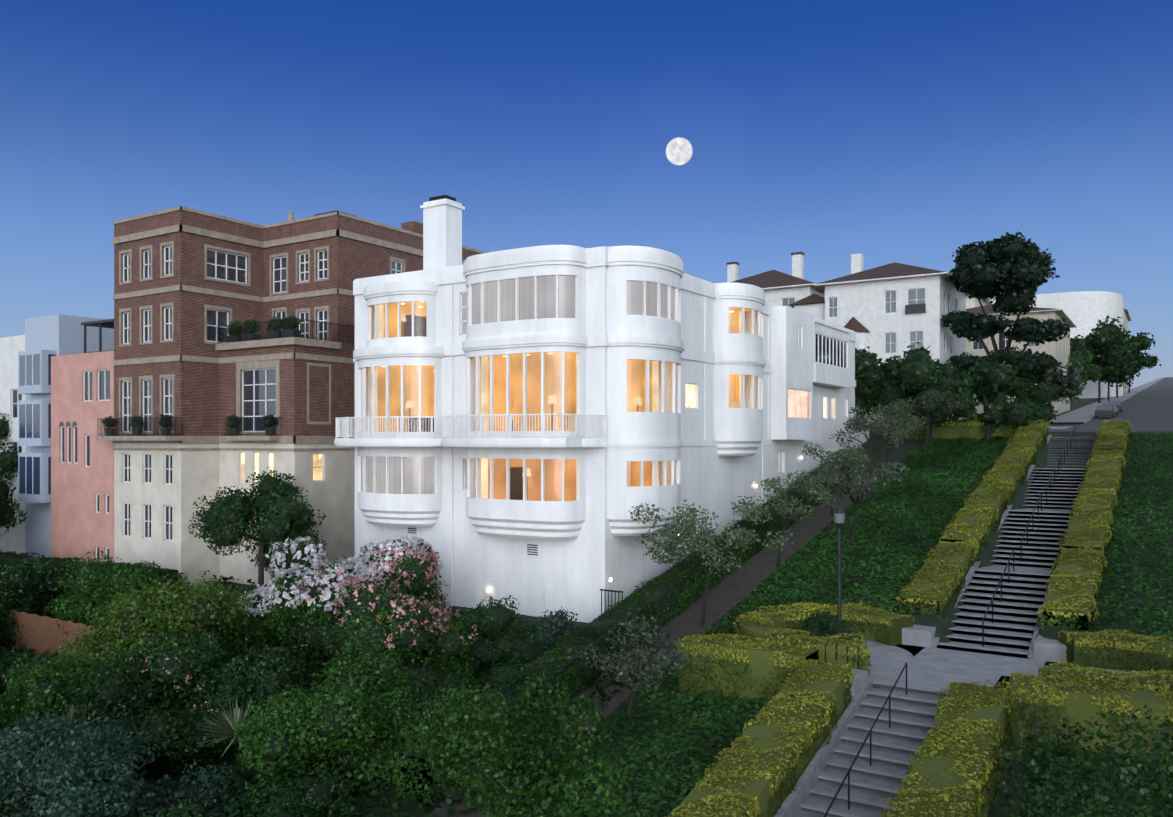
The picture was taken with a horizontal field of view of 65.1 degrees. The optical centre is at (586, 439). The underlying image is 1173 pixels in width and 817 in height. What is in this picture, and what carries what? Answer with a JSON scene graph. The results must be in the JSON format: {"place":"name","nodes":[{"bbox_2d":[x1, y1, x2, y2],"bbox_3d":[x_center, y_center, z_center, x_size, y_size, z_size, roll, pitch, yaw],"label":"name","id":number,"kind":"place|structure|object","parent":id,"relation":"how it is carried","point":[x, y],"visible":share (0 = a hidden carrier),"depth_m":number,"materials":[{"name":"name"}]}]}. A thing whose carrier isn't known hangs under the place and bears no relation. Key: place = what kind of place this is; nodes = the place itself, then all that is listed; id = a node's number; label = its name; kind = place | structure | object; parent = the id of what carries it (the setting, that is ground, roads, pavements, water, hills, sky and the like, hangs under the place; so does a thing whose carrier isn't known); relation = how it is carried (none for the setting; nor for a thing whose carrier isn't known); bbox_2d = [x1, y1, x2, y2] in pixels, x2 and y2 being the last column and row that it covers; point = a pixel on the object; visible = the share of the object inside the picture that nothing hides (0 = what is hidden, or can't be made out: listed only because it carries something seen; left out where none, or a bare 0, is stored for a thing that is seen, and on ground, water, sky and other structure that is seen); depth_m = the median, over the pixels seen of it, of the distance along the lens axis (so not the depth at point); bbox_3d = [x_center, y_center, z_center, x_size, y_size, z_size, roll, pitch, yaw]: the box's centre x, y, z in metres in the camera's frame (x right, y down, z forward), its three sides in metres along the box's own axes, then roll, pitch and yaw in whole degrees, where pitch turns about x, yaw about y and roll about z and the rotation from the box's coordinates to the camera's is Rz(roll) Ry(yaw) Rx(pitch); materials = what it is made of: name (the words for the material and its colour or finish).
{"place":"outdoors","nodes":[
{"label":"outdoors","id":0,"kind":"place"},
{"bbox_2d":[0,398,1172,816],"bbox_3d":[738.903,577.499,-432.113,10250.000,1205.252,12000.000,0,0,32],"label":"ground","id":1,"kind":"structure","parent":0,"point":[906,448],"depth_m":37.09,"materials":[{"name":"green plant"}]},
{"bbox_2d":[0,413,21,503],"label":"tree","id":2,"kind":"object","parent":1,"relation":"on","point":[8,460],"visible":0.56,"depth_m":60.83,"materials":[{"name":"green plant"}]},
{"bbox_2d":[0,335,24,554],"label":"grey house","id":3,"kind":"structure","parent":1,"relation":"on","point":[13,538],"depth_m":61.51,"materials":[{"name":"white paint"}]},
{"bbox_2d":[0,646,24,705],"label":"mound shrub","id":4,"kind":"object","parent":1,"relation":"on","point":[4,661],"visible":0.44,"depth_m":37.54,"materials":[{"name":"green plant"}]},
{"bbox_2d":[0,480,26,536],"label":"tree","id":5,"kind":"object","parent":1,"relation":"on","point":[7,512],"visible":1,"depth_m":54.93,"materials":[{"name":"green plant"}]},
{"bbox_2d":[0,778,39,816],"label":"mound shrub","id":6,"kind":"object","parent":1,"relation":"on","point":[6,808],"visible":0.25,"depth_m":26.94,"materials":[{"name":"green plant"}]},
{"bbox_2d":[0,554,71,651],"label":"mound shrub","id":7,"kind":"object","parent":1,"relation":"on","point":[25,587],"visible":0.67,"depth_m":45.15,"materials":[{"name":"green plant"}]},
{"bbox_2d":[1,609,103,661],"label":"garden wall","id":8,"kind":"structure","parent":1,"relation":"on","point":[42,634],"depth_m":43.14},
{"bbox_2d":[0,652,111,791],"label":"mound shrub","id":9,"kind":"object","parent":1,"relation":"on","point":[46,685],"visible":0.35,"depth_m":31.66,"materials":[{"name":"green plant"}]},
{"bbox_2d":[39,702,112,743],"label":"flax plant","id":10,"kind":"object","parent":9,"relation":"on","point":[71,716],"visible":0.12,"depth_m":30.75,"materials":[{"name":"green plant"}]},
{"bbox_2d":[18,314,113,556],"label":"white blue house","id":11,"kind":"structure","parent":1,"relation":"on","point":[47,337],"depth_m":56.19,"materials":[{"name":"white paint"}]},
{"bbox_2d":[51,319,113,563],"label":"pink house","id":12,"kind":"structure","parent":1,"relation":"on","point":[82,471],"depth_m":53.47,"materials":[{"name":"paint"}]},
{"bbox_2d":[0,548,178,614],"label":"hedge","id":13,"kind":"object","parent":1,"relation":"on","point":[7,558],"visible":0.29,"depth_m":48.33,"materials":[{"name":"green plant"}]},
{"bbox_2d":[45,551,184,635],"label":"mound shrub","id":14,"kind":"object","parent":1,"relation":"on","point":[79,608],"visible":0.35,"depth_m":43.10,"materials":[{"name":"green plant"}]},
{"bbox_2d":[0,709,249,816],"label":"mound shrub","id":15,"kind":"object","parent":1,"relation":"on","point":[89,776],"visible":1,"depth_m":26.29,"materials":[{"name":"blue plant"}]},
{"bbox_2d":[52,570,277,701],"bbox_3d":[-17.620,8.092,37.104,8.791,5.806,7.234,0,0,14],"label":"mound shrub","id":16,"kind":"object","parent":1,"relation":"on","point":[131,623],"visible":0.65,"depth_m":36.23,"materials":[{"name":"green plant"}]},
{"bbox_2d":[66,629,322,780],"bbox_3d":[-13.474,9.202,31.874,8.308,4.874,6.872,0,0,32],"label":"mound shrub","id":17,"kind":"object","parent":1,"relation":"on","point":[130,694],"visible":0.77,"depth_m":31.00,"materials":[{"name":"green plant"}]},
{"bbox_2d":[140,654,277,713],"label":"shrub mound flowers","id":18,"kind":"object","parent":17,"relation":"on","point":[188,679],"visible":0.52,"depth_m":30.63,"materials":[{"name":"plant"}]},
{"bbox_2d":[187,697,272,755],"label":"flax plant","id":19,"kind":"object","parent":1,"relation":"on","point":[228,729],"visible":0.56,"depth_m":29.23,"materials":[{"name":"green plant"}]},
{"bbox_2d":[198,611,266,676],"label":"shrub","id":20,"kind":"object","parent":1,"relation":"on","point":[245,639],"visible":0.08,"depth_m":37.44,"materials":[{"name":"green plant"}]},
{"bbox_2d":[135,762,355,816],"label":"shrub","id":21,"kind":"object","parent":1,"relation":"on","point":[314,800],"visible":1,"depth_m":24.02,"materials":[{"name":"green plant"}]},
{"bbox_2d":[188,466,327,595],"bbox_3d":[-15.473,4.992,44.308,6.435,7.361,6.868,0,0,-5],"label":"dark garden tree","id":22,"kind":"object","parent":1,"relation":"on","point":[227,520],"visible":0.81,"depth_m":42.76,"materials":[{"name":"green plant"}]},
{"bbox_2d":[96,206,487,587],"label":"brick building","id":23,"kind":"structure","parent":1,"relation":"on","point":[234,349],"depth_m":49.61,"materials":[{"name":"brick"}]},
{"bbox_2d":[232,653,436,798],"bbox_3d":[-7.121,9.217,28.295,6.967,4.641,6.804,0,0,32],"label":"mound shrub","id":24,"kind":"object","parent":1,"relation":"on","point":[345,726],"visible":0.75,"depth_m":27.36,"materials":[{"name":"green plant"}]},
{"bbox_2d":[0,575,681,816],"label":"garden ground cover","id":25,"kind":"object","parent":1,"relation":"on","point":[424,810],"visible":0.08,"depth_m":30.38,"materials":[{"name":"green plant"}]},
{"bbox_2d":[236,533,476,675],"bbox_3d":[-9.452,6.860,37.727,11.503,5.952,7.405,0,0,32],"label":"rhododendron shrub","id":26,"kind":"object","parent":1,"relation":"on","point":[305,601],"visible":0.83,"depth_m":36.24,"materials":[{"name":"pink plant"}]},
{"bbox_2d":[317,606,484,716],"bbox_3d":[-6.532,8.195,32.857,5.925,4.476,6.516,0,0,32],"label":"shrub","id":27,"kind":"object","parent":1,"relation":"on","point":[369,639],"depth_m":32.36,"materials":[{"name":"green plant"}]},
{"bbox_2d":[407,659,564,748],"bbox_3d":[-3.282,8.405,29.362,4.930,2.804,3.740,0,0,23],"label":"shrub","id":28,"kind":"object","parent":1,"relation":"on","point":[510,677],"visible":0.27,"depth_m":29.01,"materials":[{"name":"green plant"}]},
{"bbox_2d":[427,595,553,679],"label":"shrub","id":29,"kind":"object","parent":1,"relation":"on","point":[492,622],"visible":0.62,"depth_m":34.59,"materials":[{"name":"green plant"}]},
{"bbox_2d":[400,671,629,816],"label":"bush","id":30,"kind":"object","parent":1,"relation":"on","point":[497,769],"visible":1,"depth_m":21.50,"materials":[{"name":"green plant"}]},
{"bbox_2d":[522,606,606,659],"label":"shrub","id":31,"kind":"object","parent":1,"relation":"on","point":[556,625],"visible":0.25,"depth_m":34.32,"materials":[{"name":"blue plant"}]},
{"bbox_2d":[334,195,868,622],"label":"white house","id":32,"kind":"structure","parent":1,"relation":"on","point":[534,425],"depth_m":41.52,"materials":[{"name":"paint"}]},
{"bbox_2d":[394,462,850,806],"bbox_3d":[5.666,5.797,42.302,1.945,9.279,39.375,0,0,32],"label":"house hedge","id":33,"kind":"object","parent":1,"relation":"on","point":[669,594],"depth_m":34.86,"materials":[{"name":"green plant"}]},
{"bbox_2d":[567,613,689,722],"bbox_3d":[1.733,7.502,29.471,2.991,3.620,4.358,0,0,-42],"label":"plum tree","id":34,"kind":"object","parent":1,"relation":"on","point":[625,670],"visible":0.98,"depth_m":29.16,"materials":[{"name":"green plant"}]},
{"bbox_2d":[628,496,792,625],"bbox_3d":[4.799,4.955,36.480,6.496,5.570,5.484,0,0,32],"label":"plum tree","id":35,"kind":"object","parent":1,"relation":"on","point":[704,536],"visible":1,"depth_m":35.47,"materials":[{"name":"green plant"}]},
{"bbox_2d":[664,781,759,816],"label":"hedge","id":36,"kind":"object","parent":1,"relation":"on","point":[704,799],"visible":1,"depth_m":21.20,"materials":[{"name":"green plant"}]},
{"bbox_2d":[676,633,818,704],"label":"hedge","id":37,"kind":"object","parent":1,"relation":"on","point":[731,667],"visible":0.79,"depth_m":29.99,"materials":[{"name":"green plant"}]},
{"bbox_2d":[726,252,824,307],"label":"hill house","id":38,"kind":"structure","parent":1,"relation":"on","point":[780,288],"depth_m":108.00,"materials":[{"name":"white paint"}]},
{"bbox_2d":[701,659,854,816],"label":"hedge","id":39,"kind":"object","parent":1,"relation":"on","point":[767,758],"visible":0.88,"depth_m":24.45,"materials":[{"name":"green plant"}]},
{"bbox_2d":[730,470,837,567],"bbox_3d":[9.184,3.841,42.671,4.889,4.873,3.995,0,0,7],"label":"plum tree","id":40,"kind":"object","parent":1,"relation":"on","point":[793,512],"visible":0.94,"depth_m":42.63,"materials":[{"name":"green plant"}]},
{"bbox_2d":[732,602,914,676],"bbox_3d":[8.338,7.234,33.414,5.690,1.781,7.552,0,0,32],"label":"hedge","id":41,"kind":"object","parent":1,"relation":"on","point":[882,626],"visible":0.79,"depth_m":34.05,"materials":[{"name":"green plant"}]},
{"bbox_2d":[795,611,863,639],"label":"bush","id":42,"kind":"object","parent":1,"relation":"on","point":[819,625],"visible":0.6,"depth_m":33.70,"materials":[{"name":"green plant"}]},
{"bbox_2d":[802,441,870,515],"bbox_3d":[13.820,2.312,50.772,3.997,4.410,4.501,0,0,32],"label":"plum tree","id":43,"kind":"object","parent":1,"relation":"on","point":[845,458],"visible":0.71,"depth_m":50.23,"materials":[{"name":"green plant"}]},
{"bbox_2d":[834,502,844,624],"bbox_3d":[9.141,4.950,33.225,0.400,5.350,0.400,0,0,32],"label":"lamp post","id":44,"kind":"object","parent":1,"relation":"on","point":[839,515],"visible":0.77,"depth_m":33.17,"materials":[{"name":"grey metal"}]},
{"bbox_2d":[508,432,1172,816],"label":"ivy ground cover","id":45,"kind":"object","parent":1,"relation":"on","point":[924,528],"visible":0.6,"depth_m":38.25,"materials":[{"name":"green plant"}]},
{"bbox_2d":[807,455,909,544],"bbox_3d":[13.118,3.154,44.946,4.778,4.707,4.259,0,0,32],"label":"plum tree","id":46,"kind":"object","parent":1,"relation":"on","point":[836,476],"visible":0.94,"depth_m":44.53,"materials":[{"name":"green plant"}]},
{"bbox_2d":[856,349,886,416],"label":"round tree","id":47,"kind":"object","parent":1,"relation":"on","point":[863,350],"depth_m":71.68,"materials":[{"name":"green plant"}]},
{"bbox_2d":[855,346,890,420],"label":"round tree","id":48,"kind":"object","parent":1,"relation":"on","point":[871,377],"visible":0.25,"depth_m":67.93,"materials":[{"name":"green plant"}]},
{"bbox_2d":[829,406,918,479],"bbox_3d":[17.725,0.601,55.987,4.937,5.311,5.228,0,0,32],"label":"plum tree","id":49,"kind":"object","parent":1,"relation":"on","point":[855,423],"visible":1,"depth_m":55.56,"materials":[{"name":"green plant"}]},
{"bbox_2d":[790,253,968,421],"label":"hill house","id":50,"kind":"structure","parent":1,"relation":"on","point":[884,312],"depth_m":96.73,"materials":[{"name":"white paint"}]},
{"bbox_2d":[859,402,927,465],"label":"plum tree","id":51,"kind":"object","parent":1,"relation":"on","point":[900,420],"visible":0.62,"depth_m":60.90,"materials":[{"name":"green plant"}]},
{"bbox_2d":[867,342,961,420],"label":"round tree","id":52,"kind":"object","parent":1,"relation":"on","point":[894,390],"visible":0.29,"depth_m":68.53,"materials":[{"name":"green plant"}]},
{"bbox_2d":[892,390,959,448],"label":"plum tree","id":53,"kind":"object","parent":1,"relation":"on","point":[937,396],"visible":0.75,"depth_m":64.34,"materials":[{"name":"green plant"}]},
{"bbox_2d":[891,353,979,441],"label":"round tree","id":54,"kind":"object","parent":1,"relation":"on","point":[918,375],"visible":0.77,"depth_m":65.06,"materials":[{"name":"green plant"}]},
{"bbox_2d":[895,539,978,617],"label":"hedge","id":55,"kind":"object","parent":1,"relation":"on","point":[932,586],"visible":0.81,"depth_m":37.65,"materials":[{"name":"green plant"}]},
{"bbox_2d":[881,680,1015,816],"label":"hedge","id":56,"kind":"object","parent":1,"relation":"on","point":[953,771],"visible":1,"depth_m":22.54,"materials":[{"name":"green plant"}]},
{"bbox_2d":[774,435,1135,816],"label":"steps","id":57,"kind":"structure","parent":1,"relation":"on","point":[934,665],"depth_m":31.54,"materials":[{"name":"concrete"}]},
{"bbox_2d":[823,424,1075,816],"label":"hand rails","id":58,"kind":"object","parent":57,"relation":"on","point":[870,734],"visible":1,"depth_m":33.10,"materials":[{"name":"black metal"}]},
{"bbox_2d":[891,417,1032,439],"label":"hedge","id":59,"kind":"object","parent":1,"relation":"on","point":[960,428],"visible":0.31,"depth_m":67.08,"materials":[{"name":"green plant"}]},
{"bbox_2d":[939,483,1009,558],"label":"hedge","id":60,"kind":"object","parent":1,"relation":"on","point":[979,514],"visible":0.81,"depth_m":45.24,"materials":[{"name":"green plant"}]},
{"bbox_2d":[966,295,992,308],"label":"hill house","id":61,"kind":"structure","parent":1,"relation":"on","point":[973,302],"depth_m":142.80,"materials":[{"name":"beige paint"}]},
{"bbox_2d":[966,355,1035,440],"bbox_3d":[29.064,-2.829,65.859,3.809,6.489,6.050,0,0,-35],"label":"round tree","id":62,"kind":"object","parent":1,"relation":"on","point":[995,379],"visible":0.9,"depth_m":64.66,"materials":[{"name":"green plant"}]},
{"bbox_2d":[941,231,1069,400],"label":"cypress tree","id":63,"kind":"object","parent":1,"relation":"on","point":[1009,272],"visible":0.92,"depth_m":90.50,"materials":[{"name":"green plant"}]},
{"bbox_2d":[978,445,1033,501],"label":"hedge","id":64,"kind":"object","parent":1,"relation":"on","point":[1010,469],"visible":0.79,"depth_m":53.73,"materials":[{"name":"green plant"}]},
{"bbox_2d":[980,375,1059,423],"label":"round tree","id":65,"kind":"object","parent":1,"relation":"on","point":[1040,396],"visible":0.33,"depth_m":89.67,"materials":[{"name":"green plant"}]},
{"bbox_2d":[966,304,1076,414],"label":"hill house","id":66,"kind":"structure","parent":1,"relation":"on","point":[1059,350],"depth_m":122.10,"materials":[{"name":"beige paint"}]},
{"bbox_2d":[1004,419,1050,463],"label":"hedge","id":67,"kind":"object","parent":1,"relation":"on","point":[1034,435],"visible":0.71,"depth_m":61.31,"materials":[{"name":"green plant"}]},
{"bbox_2d":[991,291,1122,398],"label":"building","id":68,"kind":"structure","parent":1,"relation":"on","point":[1083,310],"depth_m":204.88,"materials":[{"name":"white paint"}]},
{"bbox_2d":[1037,360,1086,404],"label":"olive tree","id":69,"kind":"object","parent":1,"relation":"on","point":[1065,386],"visible":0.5,"depth_m":106.82,"materials":[{"name":"green plant"}]},
{"bbox_2d":[1036,547,1108,631],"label":"hedge","id":70,"kind":"object","parent":1,"relation":"on","point":[1075,580],"visible":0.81,"depth_m":34.90,"materials":[{"name":"green plant"}]},
{"bbox_2d":[992,704,1172,816],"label":"ground cover","id":71,"kind":"object","parent":1,"relation":"on","point":[1106,789],"visible":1,"depth_m":13.79,"materials":[{"name":"green plant"}]},
{"bbox_2d":[1067,350,1101,400],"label":"street tree","id":72,"kind":"object","parent":1,"relation":"on","point":[1087,372],"visible":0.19,"depth_m":133.83,"materials":[{"name":"green plant"}]},
{"bbox_2d":[1002,672,1172,772],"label":"hedge","id":73,"kind":"object","parent":1,"relation":"on","point":[1040,702],"visible":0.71,"depth_m":24.70,"materials":[{"name":"green plant"}]},
{"bbox_2d":[1058,485,1119,563],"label":"hedge","id":74,"kind":"object","parent":1,"relation":"on","point":[1091,513],"visible":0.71,"depth_m":42.60,"materials":[{"name":"green plant"}]},
{"bbox_2d":[1078,446,1125,497],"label":"hedge","id":75,"kind":"object","parent":1,"relation":"on","point":[1103,471],"visible":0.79,"depth_m":51.09,"materials":[{"name":"green plant"}]},
{"bbox_2d":[1038,628,1172,692],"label":"hedge","id":76,"kind":"object","parent":1,"relation":"on","point":[1148,660],"visible":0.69,"depth_m":29.94,"materials":[{"name":"green plant"}]},
{"bbox_2d":[1070,315,1145,402],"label":"street tree","id":77,"kind":"object","parent":1,"relation":"on","point":[1104,346],"visible":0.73,"depth_m":157.53,"materials":[{"name":"green plant"}]},
{"bbox_2d":[1093,418,1132,459],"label":"hedge","id":78,"kind":"object","parent":1,"relation":"on","point":[1115,434],"visible":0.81,"depth_m":58.79,"materials":[{"name":"green plant"}]},
{"bbox_2d":[1083,330,1144,400],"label":"street tree","id":79,"kind":"object","parent":1,"relation":"on","point":[1125,374],"visible":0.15,"depth_m":173.12,"materials":[{"name":"green plant"}]},
{"bbox_2d":[1092,333,1143,397],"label":"street tree","id":80,"kind":"object","parent":1,"relation":"on","point":[1103,378],"visible":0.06,"depth_m":192.98,"materials":[{"name":"green plant"}]},
{"bbox_2d":[1123,309,1130,391],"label":"hill house","id":81,"kind":"structure","parent":1,"relation":"on","point":[1126,317],"depth_m":261.79,"materials":[{"name":"beige paint"}]},
{"bbox_2d":[1128,332,1160,392],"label":"street tree","id":82,"kind":"object","parent":1,"relation":"on","point":[1148,361],"visible":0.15,"depth_m":238.92,"materials":[{"name":"green plant"}]},
{"bbox_2d":[0,0,1172,388],"label":"sky","id":83,"kind":"structure","parent":0,"point":[710,134],"materials":[{"name":"blue"}]},
{"bbox_2d":[424,475,883,816],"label":"garden path","id":84,"kind":"structure","parent":0,"point":[727,593],"depth_m":38.80,"materials":[{"name":"grey concrete"}]},
{"bbox_2d":[869,377,1172,431],"bbox_3d":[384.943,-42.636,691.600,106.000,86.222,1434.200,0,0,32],"label":"street","id":85,"kind":"structure","parent":0,"point":[1148,406],"depth_m":118.14,"materials":[{"name":"grey asphalt"}]},
{"bbox_2d":[1095,405,1114,417],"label":"parked car","id":86,"kind":"object","parent":85,"relation":"on","point":[1104,410],"visible":0.92,"depth_m":103.36,"materials":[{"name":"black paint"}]},
{"bbox_2d":[1102,403,1118,414],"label":"parked car","id":87,"kind":"object","parent":85,"relation":"on","point":[1115,408],"visible":0.29,"depth_m":111.39,"materials":[{"name":"grey paint"}]},
{"bbox_2d":[1107,401,1122,411],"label":"parked car","id":88,"kind":"object","parent":85,"relation":"on","point":[1119,405],"visible":0.46,"depth_m":120.67,"materials":[{"name":"grey paint"}]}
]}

